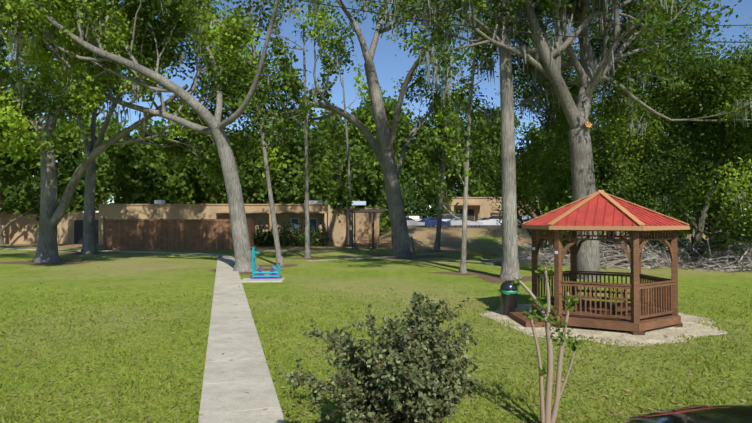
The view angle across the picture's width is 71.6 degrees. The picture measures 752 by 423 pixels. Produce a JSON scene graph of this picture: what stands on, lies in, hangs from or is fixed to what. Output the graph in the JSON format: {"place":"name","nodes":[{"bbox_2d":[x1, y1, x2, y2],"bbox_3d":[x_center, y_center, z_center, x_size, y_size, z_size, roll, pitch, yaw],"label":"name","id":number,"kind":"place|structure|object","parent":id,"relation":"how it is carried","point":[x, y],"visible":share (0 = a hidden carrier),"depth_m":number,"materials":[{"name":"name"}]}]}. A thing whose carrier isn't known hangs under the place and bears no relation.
{"place":"outdoors","nodes":[
{"label":"outdoors","id":0,"kind":"place"},
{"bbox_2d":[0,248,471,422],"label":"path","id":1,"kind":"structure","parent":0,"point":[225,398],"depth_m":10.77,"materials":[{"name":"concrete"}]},
{"bbox_2d":[250,246,281,278],"bbox_3d":[-5.418,2.502,25.761,1.500,1.593,0.650,0,-1,-6],"label":"exercise station","id":2,"kind":"object","parent":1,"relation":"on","point":[273,275],"visible":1,"depth_m":25.55,"materials":[{"name":"paint"}]},
{"bbox_2d":[0,223,751,422],"bbox_3d":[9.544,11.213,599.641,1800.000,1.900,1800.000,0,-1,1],"label":"ground","id":3,"kind":"structure","parent":0,"point":[149,270],"depth_m":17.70,"materials":[{"name":"green plant"}]},
{"bbox_2d":[0,181,22,213],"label":"tree","id":4,"kind":"object","parent":3,"relation":"on","point":[7,192],"visible":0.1,"depth_m":117.03,"materials":[{"name":"green plant"}]},
{"bbox_2d":[0,28,37,132],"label":"tree","id":5,"kind":"object","parent":3,"relation":"on","point":[4,52],"visible":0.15,"depth_m":44.56,"materials":[{"name":"green plant"}]},
{"bbox_2d":[0,57,98,244],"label":"tree","id":6,"kind":"object","parent":3,"relation":"on","point":[12,175],"visible":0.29,"depth_m":61.12,"materials":[{"name":"green plant"}]},
{"bbox_2d":[0,110,99,213],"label":"tree","id":7,"kind":"object","parent":3,"relation":"on","point":[16,196],"visible":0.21,"depth_m":79.51,"materials":[{"name":"green plant"}]},
{"bbox_2d":[24,109,125,213],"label":"tree","id":8,"kind":"object","parent":3,"relation":"on","point":[100,186],"visible":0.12,"depth_m":89.18,"materials":[{"name":"green plant"}]},
{"bbox_2d":[75,111,123,211],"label":"tree","id":9,"kind":"object","parent":3,"relation":"on","point":[87,127],"visible":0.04,"depth_m":114.69,"materials":[{"name":"green plant"}]},
{"bbox_2d":[0,0,231,252],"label":"oak","id":10,"kind":"object","parent":3,"relation":"on","point":[89,245],"visible":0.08,"depth_m":45.55,"materials":[{"name":"green plant"}]},
{"bbox_2d":[0,0,278,262],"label":"oak","id":11,"kind":"object","parent":3,"relation":"on","point":[52,212],"visible":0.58,"depth_m":31.61,"materials":[{"name":"green plant"}]},
{"bbox_2d":[95,114,197,203],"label":"tree","id":12,"kind":"object","parent":3,"relation":"on","point":[120,188],"visible":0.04,"depth_m":78.02,"materials":[{"name":"green plant"}]},
{"bbox_2d":[95,116,222,203],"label":"tree","id":13,"kind":"object","parent":3,"relation":"on","point":[138,171],"visible":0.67,"depth_m":70.62,"materials":[{"name":"green plant"}]},
{"bbox_2d":[0,0,325,271],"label":"leaning oak","id":14,"kind":"object","parent":3,"relation":"on","point":[107,32],"visible":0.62,"depth_m":29.60,"materials":[{"name":"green plant"}]},
{"bbox_2d":[103,218,254,249],"bbox_3d":[-19.910,2.234,54.100,13.140,3.100,7.042,0,-1,1],"label":"fence enclosure","id":15,"kind":"object","parent":3,"relation":"on","point":[167,234],"visible":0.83,"depth_m":50.62,"materials":[{"name":"brown wood"}]},
{"bbox_2d":[138,111,241,203],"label":"tree","id":16,"kind":"object","parent":3,"relation":"on","point":[213,197],"visible":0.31,"depth_m":73.08,"materials":[{"name":"green plant"}]},
{"bbox_2d":[1,200,379,245],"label":"tan building","id":17,"kind":"structure","parent":3,"relation":"on","point":[21,230],"depth_m":60.25,"materials":[{"name":"paint"}]},
{"bbox_2d":[200,0,323,257],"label":"thin tree","id":18,"kind":"object","parent":3,"relation":"on","point":[295,86],"visible":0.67,"depth_m":40.11,"materials":[{"name":"green plant"}]},
{"bbox_2d":[217,121,310,203],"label":"tree","id":19,"kind":"object","parent":3,"relation":"on","point":[243,179],"visible":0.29,"depth_m":78.31,"materials":[{"name":"green plant"}]},
{"bbox_2d":[213,0,317,265],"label":"thin tree","id":20,"kind":"object","parent":3,"relation":"on","point":[280,130],"visible":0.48,"depth_m":33.47,"materials":[{"name":"green plant"}]},
{"bbox_2d":[1,145,552,247],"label":"foundation shrubs","id":21,"kind":"object","parent":3,"relation":"on","point":[263,240],"visible":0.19,"depth_m":58.48,"materials":[{"name":"green plant"}]},
{"bbox_2d":[0,245,553,282],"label":"tree mulch rings","id":22,"kind":"object","parent":3,"relation":"on","point":[492,278],"visible":0.6,"depth_m":35.57,"materials":[{"name":"brown soil"}]},
{"bbox_2d":[236,121,328,203],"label":"tree","id":23,"kind":"object","parent":3,"relation":"on","point":[283,154],"visible":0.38,"depth_m":80.52,"materials":[{"name":"green plant"}]},
{"bbox_2d":[244,146,342,203],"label":"tree","id":24,"kind":"object","parent":3,"relation":"on","point":[315,193],"visible":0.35,"depth_m":80.20,"materials":[{"name":"green plant"}]},
{"bbox_2d":[266,122,335,184],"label":"tree","id":25,"kind":"object","parent":3,"relation":"on","point":[323,155],"visible":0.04,"depth_m":103.41,"materials":[{"name":"green plant"}]},
{"bbox_2d":[295,116,342,143],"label":"tree","id":26,"kind":"object","parent":3,"relation":"on","point":[302,130],"depth_m":134.48,"materials":[{"name":"green plant"}]},
{"bbox_2d":[318,133,345,201],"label":"tree","id":27,"kind":"object","parent":3,"relation":"on","point":[330,198],"visible":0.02,"depth_m":117.40,"materials":[{"name":"green plant"}]},
{"bbox_2d":[302,0,379,245],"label":"thin tree","id":28,"kind":"object","parent":3,"relation":"on","point":[339,193],"visible":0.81,"depth_m":58.24,"materials":[{"name":"green plant"}]},
{"bbox_2d":[312,100,375,153],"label":"tree","id":29,"kind":"object","parent":3,"relation":"on","point":[363,117],"visible":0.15,"depth_m":121.02,"materials":[{"name":"green plant"}]},
{"bbox_2d":[151,0,551,256],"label":"oak","id":30,"kind":"object","parent":3,"relation":"on","point":[383,151],"visible":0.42,"depth_m":41.21,"materials":[{"name":"green plant"}]},
{"bbox_2d":[312,118,406,234],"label":"tree","id":31,"kind":"object","parent":3,"relation":"on","point":[366,175],"visible":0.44,"depth_m":85.90,"materials":[{"name":"green plant"}]},
{"bbox_2d":[350,209,392,248],"bbox_3d":[-0.312,1.779,53.809,4.400,4.000,4.600,0,-1,1],"label":"picnic shelter","id":32,"kind":"object","parent":3,"relation":"on","point":[372,211],"visible":0.92,"depth_m":52.45,"materials":[{"name":"wood"}]},
{"bbox_2d":[332,124,414,229],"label":"tree","id":33,"kind":"object","parent":3,"relation":"on","point":[374,129],"depth_m":114.60,"materials":[{"name":"green plant"}]},
{"bbox_2d":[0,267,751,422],"bbox_3d":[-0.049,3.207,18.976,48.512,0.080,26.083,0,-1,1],"label":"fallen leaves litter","id":34,"kind":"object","parent":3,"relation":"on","point":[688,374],"visible":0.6,"depth_m":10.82,"materials":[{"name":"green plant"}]},
{"bbox_2d":[359,86,421,206],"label":"tree","id":35,"kind":"object","parent":3,"relation":"on","point":[405,120],"visible":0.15,"depth_m":128.93,"materials":[{"name":"green plant"}]},
{"bbox_2d":[395,148,418,208],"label":"tree","id":36,"kind":"object","parent":3,"relation":"on","point":[406,156],"depth_m":131.24,"materials":[{"name":"green plant"}]},
{"bbox_2d":[393,107,433,211],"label":"tree","id":37,"kind":"object","parent":3,"relation":"on","point":[414,169],"visible":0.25,"depth_m":136.63,"materials":[{"name":"green plant"}]},
{"bbox_2d":[412,97,455,211],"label":"tree","id":38,"kind":"object","parent":3,"relation":"on","point":[421,146],"visible":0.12,"depth_m":147.49,"materials":[{"name":"green plant"}]},
{"bbox_2d":[415,3,481,250],"bbox_3d":[6.751,-10.898,50.142,8.460,29.440,8.839,0,-1,1],"label":"thin tree","id":39,"kind":"object","parent":3,"relation":"on","point":[433,158],"visible":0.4,"depth_m":49.42,"materials":[{"name":"green plant"}]},
{"bbox_2d":[416,121,501,196],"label":"tree","id":40,"kind":"object","parent":3,"relation":"on","point":[475,189],"visible":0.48,"depth_m":98.84,"materials":[{"name":"green plant"}]},
{"bbox_2d":[426,87,501,216],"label":"tree","id":41,"kind":"object","parent":3,"relation":"on","point":[473,122],"visible":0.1,"depth_m":131.42,"materials":[{"name":"green plant"}]},
{"bbox_2d":[418,0,526,272],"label":"pale tree","id":42,"kind":"object","parent":3,"relation":"on","point":[463,139],"visible":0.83,"depth_m":28.80,"materials":[{"name":"green plant"}]},
{"bbox_2d":[446,0,521,279],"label":"tree","id":43,"kind":"object","parent":3,"relation":"on","point":[510,270],"visible":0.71,"depth_m":25.89,"materials":[{"name":"grey plant"}]},
{"bbox_2d":[444,195,541,220],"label":"building","id":44,"kind":"structure","parent":3,"relation":"on","point":[479,207],"depth_m":88.53,"materials":[{"name":"paint"}]},
{"bbox_2d":[479,103,525,196],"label":"tree","id":45,"kind":"object","parent":3,"relation":"on","point":[516,126],"visible":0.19,"depth_m":142.07,"materials":[{"name":"green plant"}]},
{"bbox_2d":[497,143,544,195],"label":"tree","id":46,"kind":"object","parent":3,"relation":"on","point":[524,156],"visible":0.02,"depth_m":129.53,"materials":[{"name":"green plant"}]},
{"bbox_2d":[469,17,601,254],"bbox_3d":[14.206,-5.576,42.898,11.659,21.514,12.902,0,-1,1],"label":"tree","id":47,"kind":"object","parent":3,"relation":"on","point":[521,186],"visible":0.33,"depth_m":43.34,"materials":[{"name":"green plant"}]},
{"bbox_2d":[520,119,563,195],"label":"tree","id":48,"kind":"object","parent":3,"relation":"on","point":[534,131],"visible":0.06,"depth_m":126.01,"materials":[{"name":"green plant"}]},
{"bbox_2d":[346,0,751,279],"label":"oak","id":49,"kind":"object","parent":3,"relation":"on","point":[602,60],"visible":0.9,"depth_m":25.85,"materials":[{"name":"green plant"}]},
{"bbox_2d":[555,117,635,185],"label":"tree","id":50,"kind":"object","parent":3,"relation":"on","point":[593,150],"depth_m":106.44,"materials":[{"name":"green plant"}]},
{"bbox_2d":[533,39,659,238],"bbox_3d":[19.687,-6.110,46.732,10.007,19.759,16.391,0,-1,28],"label":"tree","id":51,"kind":"object","parent":3,"relation":"on","point":[599,139],"visible":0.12,"depth_m":42.97,"materials":[{"name":"green plant"}]},
{"bbox_2d":[509,209,686,334],"bbox_3d":[6.311,1.331,15.358,4.587,3.716,4.439,0,-1,1],"label":"gazebo","id":52,"kind":"object","parent":3,"relation":"on","point":[636,316],"visible":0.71,"depth_m":14.25,"materials":[{"name":"brown wood"}]},
{"bbox_2d":[524,193,687,225],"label":"gazebo roof","id":53,"kind":"structure","parent":52,"relation":"attached to","point":[599,209],"depth_m":14.26,"materials":[{"name":"red metal"}]},
{"bbox_2d":[522,190,689,230],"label":"roof trim","id":54,"kind":"structure","parent":53,"relation":"attached to","point":[641,227],"depth_m":14.11,"materials":[{"name":"beige wood"}]},
{"bbox_2d":[480,304,726,345],"bbox_3d":[6.549,3.174,15.188,6.702,0.012,6.173,0,-1,1],"label":"gravel pad","id":55,"kind":"object","parent":3,"relation":"on","point":[657,335],"visible":0.33,"depth_m":13.69,"materials":[{"name":"beige gravel"}]},
{"bbox_2d":[500,281,517,315],"bbox_3d":[4.122,2.671,16.163,0.540,1.060,0.540,0,-1,1],"label":"trash can","id":56,"kind":"object","parent":55,"relation":"on","point":[508,303],"visible":0.81,"depth_m":15.96,"materials":[{"name":"black plastic"}]},
{"bbox_2d":[499,289,517,294],"bbox_3d":[4.121,2.485,16.185,0.603,0.118,0.592,0,-1,1],"label":"rim","id":57,"kind":"object","parent":56,"relation":"in","point":[508,292],"visible":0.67,"depth_m":15.90,"materials":[{"name":"green plastic"}]},
{"bbox_2d":[479,203,751,272],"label":"brush pile","id":58,"kind":"object","parent":3,"relation":"on","point":[741,263],"visible":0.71,"depth_m":31.90,"materials":[{"name":"grey wood"}]},
{"bbox_2d":[516,0,737,259],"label":"tree","id":59,"kind":"object","parent":3,"relation":"on","point":[622,178],"visible":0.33,"depth_m":34.38,"materials":[{"name":"green plant"}]},
{"bbox_2d":[601,110,667,192],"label":"tree","id":60,"kind":"object","parent":3,"relation":"on","point":[644,147],"visible":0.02,"depth_m":95.66,"materials":[{"name":"green plant"}]},
{"bbox_2d":[595,60,729,251],"bbox_3d":[26.546,-5.544,48.354,13.512,18.677,13.037,0,-1,1],"label":"tree","id":61,"kind":"object","parent":3,"relation":"on","point":[656,124],"visible":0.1,"depth_m":47.43,"materials":[{"name":"green plant"}]},
{"bbox_2d":[616,4,751,262],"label":"tree","id":62,"kind":"object","parent":3,"relation":"on","point":[707,130],"visible":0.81,"depth_m":31.76,"materials":[{"name":"green plant"}]},
{"bbox_2d":[617,23,751,260],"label":"tree","id":63,"kind":"object","parent":3,"relation":"on","point":[713,208],"visible":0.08,"depth_m":37.09,"materials":[{"name":"green plant"}]},
{"bbox_2d":[690,17,751,206],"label":"tree","id":64,"kind":"object","parent":3,"relation":"on","point":[738,126],"visible":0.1,"depth_m":35.89,"materials":[{"name":"green plant"}]},
{"bbox_2d":[691,160,750,248],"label":"tree","id":65,"kind":"object","parent":3,"relation":"on","point":[719,202],"depth_m":50.67,"materials":[{"name":"green plant"}]},
{"bbox_3d":[0.862,3.029,5.953,6.198,0.014,3.341,0,-1,1],"label":"mulch bed","id":66,"kind":"object","parent":3,"relation":"on","visible":0},
{"bbox_2d":[278,291,487,422],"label":"shrub","id":67,"kind":"object","parent":66,"relation":"on","point":[408,380],"visible":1,"depth_m":6.39,"materials":[{"name":"green plant"}]},
{"bbox_2d":[511,265,582,422],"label":"crepe myrtle","id":68,"kind":"object","parent":66,"relation":"on","point":[546,416],"visible":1,"depth_m":7.21,"materials":[{"name":"beige plant"}]},
{"bbox_2d":[2,0,751,216],"label":"sky","id":69,"kind":"structure","parent":0,"point":[388,66],"materials":[{"name":"blue"}]},
{"bbox_2d":[299,0,751,42],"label":"power line cable","id":70,"kind":"object","parent":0,"point":[548,20],"visible":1,"depth_m":15.90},
{"bbox_2d":[389,226,711,236],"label":"road","id":71,"kind":"structure","parent":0,"point":[469,227],"depth_m":68.30,"materials":[{"name":"grey asphalt"}]},
{"bbox_2d":[406,217,424,226],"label":"parked car","id":72,"kind":"object","parent":71,"relation":"on","point":[411,222],"visible":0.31,"depth_m":68.02,"materials":[{"name":"paint"}]},
{"bbox_2d":[406,216,431,226],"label":"parked car","id":73,"kind":"object","parent":71,"relation":"on","point":[417,218],"visible":0.23,"depth_m":75.83,"materials":[{"name":"paint"}]},
{"bbox_2d":[420,217,448,226],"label":"parked car","id":74,"kind":"object","parent":71,"relation":"on","point":[430,221],"visible":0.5,"depth_m":69.40,"materials":[{"name":"paint"}]},
{"bbox_2d":[442,214,461,226],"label":"parked car","id":75,"kind":"object","parent":71,"relation":"on","point":[447,217],"visible":0.12,"depth_m":74.70,"materials":[{"name":"paint"}]},
{"bbox_2d":[446,217,483,227],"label":"parked car","id":76,"kind":"object","parent":71,"relation":"on","point":[453,222],"visible":0.88,"depth_m":68.28,"materials":[{"name":"paint"}]},
{"bbox_2d":[477,215,501,225],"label":"parked car","id":77,"kind":"object","parent":71,"relation":"on","point":[491,221],"visible":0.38,"depth_m":69.70,"materials":[{"name":"paint"}]},
{"bbox_2d":[517,215,530,227],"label":"parked car","id":78,"kind":"object","parent":71,"relation":"on","point":[519,225],"visible":0.19,"depth_m":66.41,"materials":[{"name":"paint"}]},
{"bbox_2d":[624,404,751,422],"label":"car","id":79,"kind":"object","parent":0,"point":[732,413],"visible":1,"depth_m":2.56,"materials":[{"name":"paint"}]}
]}

